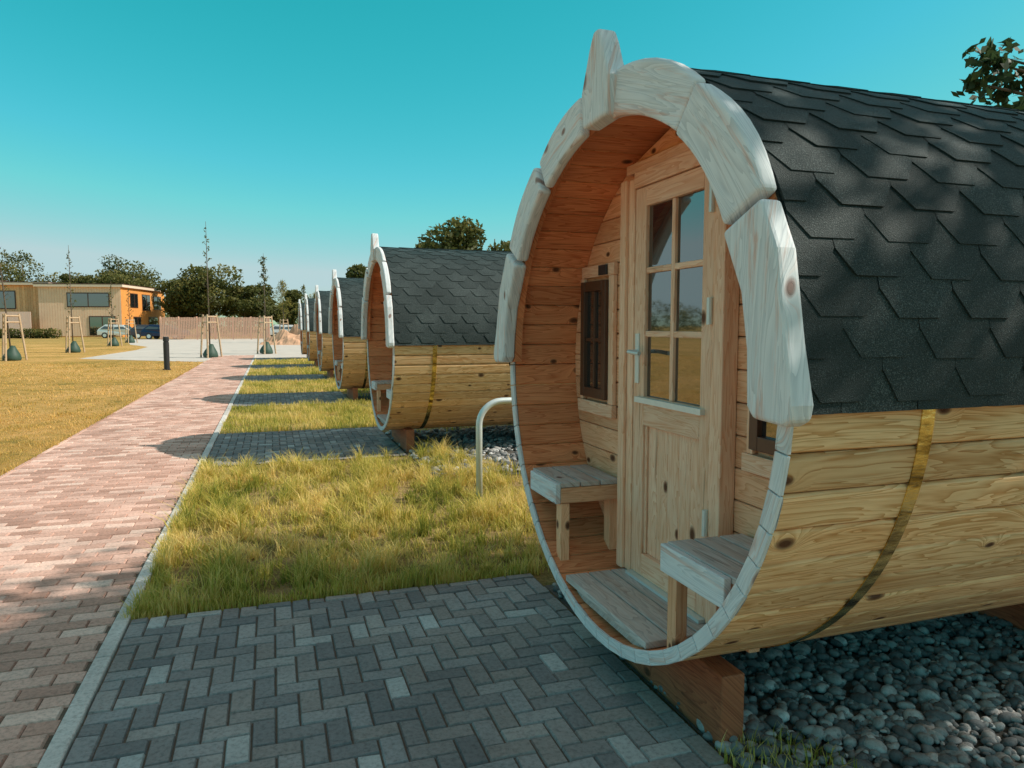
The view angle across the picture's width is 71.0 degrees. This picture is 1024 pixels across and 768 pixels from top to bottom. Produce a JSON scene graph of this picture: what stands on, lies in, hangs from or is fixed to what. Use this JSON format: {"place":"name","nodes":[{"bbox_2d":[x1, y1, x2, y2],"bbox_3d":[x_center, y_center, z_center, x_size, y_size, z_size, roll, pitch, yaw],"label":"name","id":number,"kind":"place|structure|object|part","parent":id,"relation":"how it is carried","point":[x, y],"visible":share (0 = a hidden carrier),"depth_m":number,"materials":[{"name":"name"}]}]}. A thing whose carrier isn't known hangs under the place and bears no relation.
{"place":"outdoors","nodes":[
{"label":"outdoors","id":0,"kind":"place"},
{"bbox_2d":[0,360,204,475],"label":"dry lawn grass","id":1,"kind":"structure","parent":0,"point":[55,443],"depth_m":14.10,"materials":[{"name":"yellow plant"}]},
{"bbox_2d":[0,355,253,767],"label":"brick path","id":2,"kind":"structure","parent":0,"point":[39,522],"depth_m":5.16,"materials":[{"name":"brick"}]},
{"bbox_2d":[0,326,732,766],"bbox_3d":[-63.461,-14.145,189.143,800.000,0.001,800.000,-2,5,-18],"label":"ground","id":3,"kind":"structure","parent":0,"point":[46,350],"depth_m":10.50,"materials":[{"name":"yellow plant"}]},
{"bbox_2d":[0,247,10,346],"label":"young tree","id":4,"kind":"object","parent":3,"relation":"on","point":[2,280],"visible":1,"depth_m":29.75,"materials":[{"name":"green plant"}]},
{"bbox_2d":[2,313,27,360],"bbox_3d":[-20.837,-1.921,29.858,0.977,2.003,0.913,-2,5,-18],"label":"tree stake guard","id":5,"kind":"object","parent":3,"relation":"on","point":[11,353],"visible":0.99,"depth_m":29.88,"materials":[{"name":"brown wood"}]},
{"bbox_2d":[0,312,31,336],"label":"pale timber screen","id":6,"kind":"object","parent":3,"relation":"on","point":[25,319],"visible":0.5,"depth_m":84.19,"materials":[{"name":"beige wood"}]},
{"bbox_2d":[0,281,55,330],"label":"building","id":7,"kind":"structure","parent":3,"relation":"on","point":[27,296],"depth_m":87.72,"materials":[{"name":"beige wood"}]},
{"bbox_2d":[0,291,15,308],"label":"windows","id":8,"kind":"structure","parent":7,"relation":"attached to","point":[10,296],"depth_m":87.45,"materials":[{"name":"grey glass"}]},
{"bbox_2d":[0,327,61,338],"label":"clipped hedge","id":9,"kind":"object","parent":3,"relation":"on","point":[35,333],"visible":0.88,"depth_m":77.56,"materials":[{"name":"green plant"}]},
{"bbox_2d":[0,250,63,281],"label":"deciduous tree","id":10,"kind":"object","parent":3,"relation":"on","point":[19,276],"visible":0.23,"depth_m":117.98,"materials":[{"name":"green plant"}]},
{"bbox_2d":[52,272,87,282],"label":"deciduous tree","id":11,"kind":"object","parent":3,"relation":"on","point":[76,275],"visible":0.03,"depth_m":121.50,"materials":[{"name":"green plant"}]},
{"bbox_2d":[64,246,76,341],"bbox_3d":[-23.417,-4.522,38.279,0.764,5.700,0.557,2,5,19],"label":"young tree","id":12,"kind":"object","parent":3,"relation":"on","point":[72,290],"visible":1,"depth_m":38.21,"materials":[{"name":"green plant"}]},
{"bbox_2d":[65,316,84,352],"bbox_3d":[-23.438,-2.622,38.329,0.977,2.003,0.913,-2,5,-18],"label":"tree stake guard","id":13,"kind":"object","parent":3,"relation":"on","point":[73,347],"visible":0.96,"depth_m":38.38,"materials":[{"name":"brown wood"}]},
{"bbox_2d":[59,273,93,282],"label":"deciduous tree","id":14,"kind":"object","parent":3,"relation":"on","point":[78,280],"visible":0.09,"depth_m":120.38,"materials":[{"name":"green plant"}]},
{"bbox_2d":[33,283,164,336],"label":"building","id":15,"kind":"structure","parent":3,"relation":"on","point":[53,312],"depth_m":86.31,"materials":[{"name":"beige wood"}]},
{"bbox_2d":[66,292,160,335],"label":"windows","id":16,"kind":"structure","parent":15,"relation":"attached to","point":[96,323],"depth_m":86.51,"materials":[{"name":"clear glass"}]},
{"bbox_2d":[0,358,211,478],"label":"path edging","id":17,"kind":"object","parent":3,"relation":"on","point":[38,456],"visible":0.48,"depth_m":9.45,"materials":[{"name":"concrete"}]},
{"bbox_2d":[86,269,125,282],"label":"deciduous tree","id":18,"kind":"object","parent":3,"relation":"on","point":[100,275],"visible":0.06,"depth_m":115.38,"materials":[{"name":"green plant"}]},
{"bbox_2d":[106,283,118,336],"bbox_3d":[-27.669,-4.864,49.693,0.726,4.500,0.561,0,5,3],"label":"young tree","id":19,"kind":"object","parent":3,"relation":"on","point":[109,301],"visible":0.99,"depth_m":49.70,"materials":[{"name":"green plant"}]},
{"bbox_2d":[107,318,122,345],"bbox_3d":[-27.637,-3.570,49.789,0.977,2.003,0.913,-2,5,-18],"label":"tree stake guard","id":20,"kind":"object","parent":3,"relation":"on","point":[113,341],"visible":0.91,"depth_m":49.84,"materials":[{"name":"brown wood"}]},
{"bbox_2d":[97,325,134,337],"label":"parked car","id":21,"kind":"object","parent":3,"relation":"on","point":[103,331],"visible":0.43,"depth_m":78.91,"materials":[{"name":"paint"}]},
{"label":"windows","id":22,"kind":"part","parent":21,"relation":"part of","materials":[{"name":"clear glass"}]},
{"bbox_2d":[88,254,166,288],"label":"deciduous tree","id":23,"kind":"object","parent":3,"relation":"on","point":[136,274],"visible":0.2,"depth_m":116.03,"materials":[{"name":"green plant"}]},
{"bbox_2d":[106,273,164,297],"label":"deciduous tree","id":24,"kind":"object","parent":3,"relation":"on","point":[118,279],"visible":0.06,"depth_m":108.31,"materials":[{"name":"green plant"}]},
{"bbox_2d":[37,355,255,767],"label":"path kerb","id":25,"kind":"structure","parent":3,"relation":"on","point":[55,755],"depth_m":3.08,"materials":[{"name":"concrete"}]},
{"bbox_2d":[129,325,166,338],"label":"parked car","id":26,"kind":"object","parent":3,"relation":"on","point":[139,328],"visible":0.28,"depth_m":75.43,"materials":[{"name":"paint"}]},
{"bbox_2d":[163,337,170,369],"bbox_3d":[-11.400,-1.008,23.698,0.257,1.100,0.257,-2,5,-18],"label":"path bollard","id":27,"kind":"object","parent":3,"relation":"on","point":[166,355],"visible":0.98,"depth_m":23.63,"materials":[{"name":"black plastic"}]},
{"bbox_2d":[156,278,201,329],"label":"deciduous tree","id":28,"kind":"object","parent":3,"relation":"on","point":[164,285],"visible":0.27,"depth_m":96.47,"materials":[{"name":"green plant"}]},
{"bbox_2d":[80,343,306,361],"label":"gravel yard","id":29,"kind":"structure","parent":3,"relation":"on","point":[186,352],"depth_m":38.55,"materials":[{"name":"grey gravel"}]},
{"bbox_2d":[201,221,217,344],"bbox_3d":[-13.634,-4.233,32.357,0.700,6.100,0.534,-2,5,-18],"label":"young tree","id":30,"kind":"object","parent":29,"relation":"on","point":[208,295],"visible":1,"depth_m":32.30,"materials":[{"name":"green plant"}]},
{"bbox_2d":[200,314,222,357],"bbox_3d":[-13.637,-2.135,32.449,0.977,2.003,0.914,-2,5,-18],"label":"tree stake guard","id":31,"kind":"object","parent":29,"relation":"on","point":[210,351],"visible":0.94,"depth_m":32.48,"materials":[{"name":"brown wood"}]},
{"bbox_2d":[253,256,274,341],"bbox_3d":[-12.588,-4.073,36.490,1.082,5.100,0.891,-2,5,-18],"label":"young tree","id":32,"kind":"object","parent":29,"relation":"on","point":[262,263],"visible":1,"depth_m":36.45,"materials":[{"name":"green plant"}]},
{"bbox_2d":[259,324,299,344],"bbox_3d":[-16.600,-3.800,54.874,5.200,1.690,4.400,-2,5,-18],"label":"earth pile","id":33,"kind":"object","parent":29,"relation":"on","point":[286,337],"visible":0.49,"depth_m":53.78,"materials":[{"name":"soil"}]},
{"bbox_2d":[295,284,308,318],"bbox_3d":[-11.830,-3.772,40.738,1.030,3.800,0.836,-2,5,-18],"label":"young tree","id":34,"kind":"object","parent":29,"relation":"on","point":[303,288],"visible":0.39,"depth_m":40.67,"materials":[{"name":"green plant"}]},
{"bbox_2d":[161,263,244,334],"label":"deciduous tree","id":35,"kind":"object","parent":3,"relation":"on","point":[186,296],"visible":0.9,"depth_m":93.13,"materials":[{"name":"green plant"}]},
{"bbox_2d":[126,339,300,346],"bbox_3d":[-21.235,-3.092,55.519,23.000,0.001,45.100,-2,5,-18],"label":"gravel apron","id":36,"kind":"object","parent":3,"relation":"on","point":[146,342],"visible":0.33,"depth_m":63.70,"materials":[{"name":"beige gravel"}]},
{"bbox_2d":[125,290,131,331],"bbox_3d":[-31.293,-5.668,58.801,0.797,4.600,0.510,3,6,32],"label":"young tree","id":37,"kind":"object","parent":36,"relation":"on","point":[128,309],"visible":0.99,"depth_m":58.73,"materials":[{"name":"green plant"}]},
{"bbox_2d":[125,319,137,342],"bbox_3d":[-31.238,-4.312,58.759,0.977,2.003,0.914,-2,5,-18],"label":"tree stake guard","id":38,"kind":"object","parent":36,"relation":"on","point":[130,338],"visible":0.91,"depth_m":58.81,"materials":[{"name":"brown wood"}]},
{"bbox_2d":[141,325,187,338],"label":"parked car","id":39,"kind":"object","parent":36,"relation":"on","point":[150,331],"visible":0.37,"depth_m":72.95,"materials":[{"name":"paint"}]},
{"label":"windows","id":40,"kind":"part","parent":39,"relation":"part of","materials":[{"name":"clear glass"}]},
{"bbox_2d":[159,317,269,339],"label":"slatted fence","id":41,"kind":"object","parent":36,"relation":"on","point":[179,334],"visible":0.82,"depth_m":72.05,"materials":[{"name":"brown wood"}]},
{"bbox_2d":[279,319,288,331],"bbox_3d":[-18.938,-4.395,59.755,0.977,2.003,0.913,-2,5,-18],"label":"tree stake guard","id":42,"kind":"object","parent":36,"relation":"on","point":[283,320],"visible":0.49,"depth_m":59.85,"materials":[{"name":"brown wood"}]},
{"bbox_2d":[273,280,296,318],"bbox_3d":[-19.020,-6.097,59.802,2.236,5.291,1.616,4,6,43],"label":"young tree","id":43,"kind":"object","parent":36,"relation":"on","point":[282,283],"visible":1,"depth_m":59.54,"materials":[{"name":"green plant"}]},
{"bbox_2d":[165,298,303,333],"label":"distant treeline","id":44,"kind":"object","parent":3,"relation":"on","point":[167,315],"depth_m":120.13,"materials":[{"name":"green plant"}]},
{"bbox_2d":[221,283,279,334],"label":"deciduous tree","id":45,"kind":"object","parent":3,"relation":"on","point":[242,302],"visible":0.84,"depth_m":95.13,"materials":[{"name":"green plant"}]},
{"bbox_2d":[257,316,276,353],"bbox_3d":[-12.537,-2.482,36.635,0.977,2.003,0.913,-2,5,-18],"label":"tree stake guard","id":46,"kind":"object","parent":3,"relation":"on","point":[266,347],"visible":0.96,"depth_m":36.67,"materials":[{"name":"brown wood"}]},
{"bbox_2d":[270,325,292,335],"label":"parked car","id":47,"kind":"object","parent":3,"relation":"on","point":[276,328],"visible":0.12,"depth_m":78.62,"materials":[{"name":"paint"}]},
{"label":"windows","id":48,"kind":"part","parent":47,"relation":"part of","materials":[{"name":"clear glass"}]},
{"bbox_2d":[270,289,301,324],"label":"deciduous tree","id":49,"kind":"object","parent":3,"relation":"on","point":[294,295],"visible":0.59,"depth_m":98.13,"materials":[{"name":"green plant"}]},
{"bbox_2d":[345,263,367,277],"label":"deciduous tree","id":50,"kind":"object","parent":3,"relation":"on","point":[356,271],"visible":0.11,"depth_m":85.50,"materials":[{"name":"green plant"}]},
{"bbox_2d":[91,365,732,767],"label":"pad bedding","id":51,"kind":"object","parent":3,"relation":"on","point":[341,681],"visible":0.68,"depth_m":2.94,"materials":[{"name":"grey sand"}]},
{"bbox_2d":[62,357,730,767],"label":"paved pads","id":52,"kind":"object","parent":51,"relation":"on","point":[574,665],"visible":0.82,"depth_m":2.95,"materials":[{"name":"concrete"}]},
{"bbox_2d":[414,242,426,247],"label":"deciduous tree","id":53,"kind":"object","parent":3,"relation":"on","point":[418,245],"depth_m":61.92,"materials":[{"name":"green plant"}]},
{"bbox_2d":[417,216,486,249],"bbox_3d":[-5.052,-8.626,59.728,7.083,10.490,7.306,-2,5,-18],"label":"deciduous tree","id":54,"kind":"object","parent":3,"relation":"on","point":[450,237],"visible":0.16,"depth_m":57.57,"materials":[{"name":"green plant"}]},
{"bbox_2d":[114,358,862,767],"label":"grass strips","id":55,"kind":"object","parent":3,"relation":"on","point":[228,576],"depth_m":5.28,"materials":[{"name":"green plant"}]},
{"bbox_2d":[476,397,511,502],"bbox_3d":[0.099,0.576,6.154,0.844,0.937,0.054,-2,5,-18],"label":"bicycle stand hoop","id":56,"kind":"object","parent":3,"relation":"on","point":[486,407],"visible":0.43,"depth_m":6.01,"materials":[{"name":"metal"}]},
{"bbox_2d":[487,239,510,250],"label":"deciduous tree","id":57,"kind":"object","parent":3,"relation":"on","point":[505,245],"visible":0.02,"depth_m":57.61,"materials":[{"name":"green plant"}]},
{"bbox_2d":[325,376,1023,767],"bbox_3d":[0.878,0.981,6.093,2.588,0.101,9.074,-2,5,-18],"label":"river pebbles","id":58,"kind":"object","parent":3,"relation":"on","point":[906,725],"visible":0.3,"depth_m":2.87,"materials":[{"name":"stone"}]},
{"bbox_2d":[298,299,307,357],"bbox_3d":[-6.865,-2.410,31.691,4.851,2.577,2.424,-2,5,-19],"label":"wooden barrel cabin","id":59,"kind":"object","parent":58,"relation":"on","point":[303,340],"visible":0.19,"depth_m":30.19,"materials":[{"name":"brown wood"}]},
{"bbox_2d":[304,294,318,367],"bbox_3d":[-4.986,-1.947,26.091,4.851,2.577,2.424,-2,5,-18],"label":"wooden barrel cabin","id":60,"kind":"object","parent":58,"relation":"on","point":[311,335],"visible":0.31,"depth_m":24.58,"materials":[{"name":"brown wood"}]},
{"bbox_2d":[314,285,333,377],"bbox_3d":[-3.107,-1.491,20.586,4.851,2.577,2.424,-2,5,-19],"label":"wooden barrel cabin","id":61,"kind":"object","parent":58,"relation":"on","point":[324,336],"visible":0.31,"depth_m":19.13,"materials":[{"name":"brown wood"}]},
{"bbox_2d":[328,269,369,400],"bbox_3d":[-1.262,-1.034,15.053,4.851,2.577,2.424,-2,5,-19],"label":"wooden barrel cabin","id":62,"kind":"object","parent":58,"relation":"on","point":[350,360],"visible":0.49,"depth_m":13.56,"materials":[{"name":"brown wood"}]},
{"bbox_2d":[361,233,575,452],"bbox_3d":[0.598,-0.573,9.487,4.851,2.577,2.424,-2,5,-18],"label":"wooden barrel cabin","id":63,"kind":"object","parent":58,"relation":"on","point":[429,316],"visible":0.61,"depth_m":8.05,"materials":[{"name":"brown wood"}]},
{"bbox_2d":[494,29,1023,743],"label":"wooden barrel cabin","id":64,"kind":"object","parent":58,"relation":"on","point":[772,329],"visible":1,"depth_m":2.23,"materials":[{"name":"brown wood"}]},
{"bbox_2d":[616,142,738,622],"bbox_3d":[0.673,-0.029,2.929,0.066,1.855,0.915,-2,5,-18],"label":"door","id":65,"kind":"structure","parent":64,"relation":"in","point":[673,466],"depth_m":2.95,"materials":[{"name":"brown wood"}]},
{"bbox_2d":[578,262,777,478],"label":"porch windows","id":66,"kind":"structure","parent":64,"relation":"in","point":[751,462],"depth_m":3.54,"materials":[{"name":"brown wood"}]},
{"bbox_2d":[587,291,776,438],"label":"window panes","id":67,"kind":"structure","parent":64,"relation":"in","point":[769,430],"depth_m":3.67,"materials":[{"name":"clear glass"}]},
{"bbox_2d":[951,37,1023,110],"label":"deciduous tree","id":68,"kind":"object","parent":3,"relation":"on","point":[989,54],"visible":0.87,"depth_m":9.70,"materials":[{"name":"green plant"}]},
{"bbox_2d":[0,0,1023,326],"label":"sky","id":69,"kind":"structure","parent":0,"point":[299,132],"materials":[{"name":"blue"}]}
]}

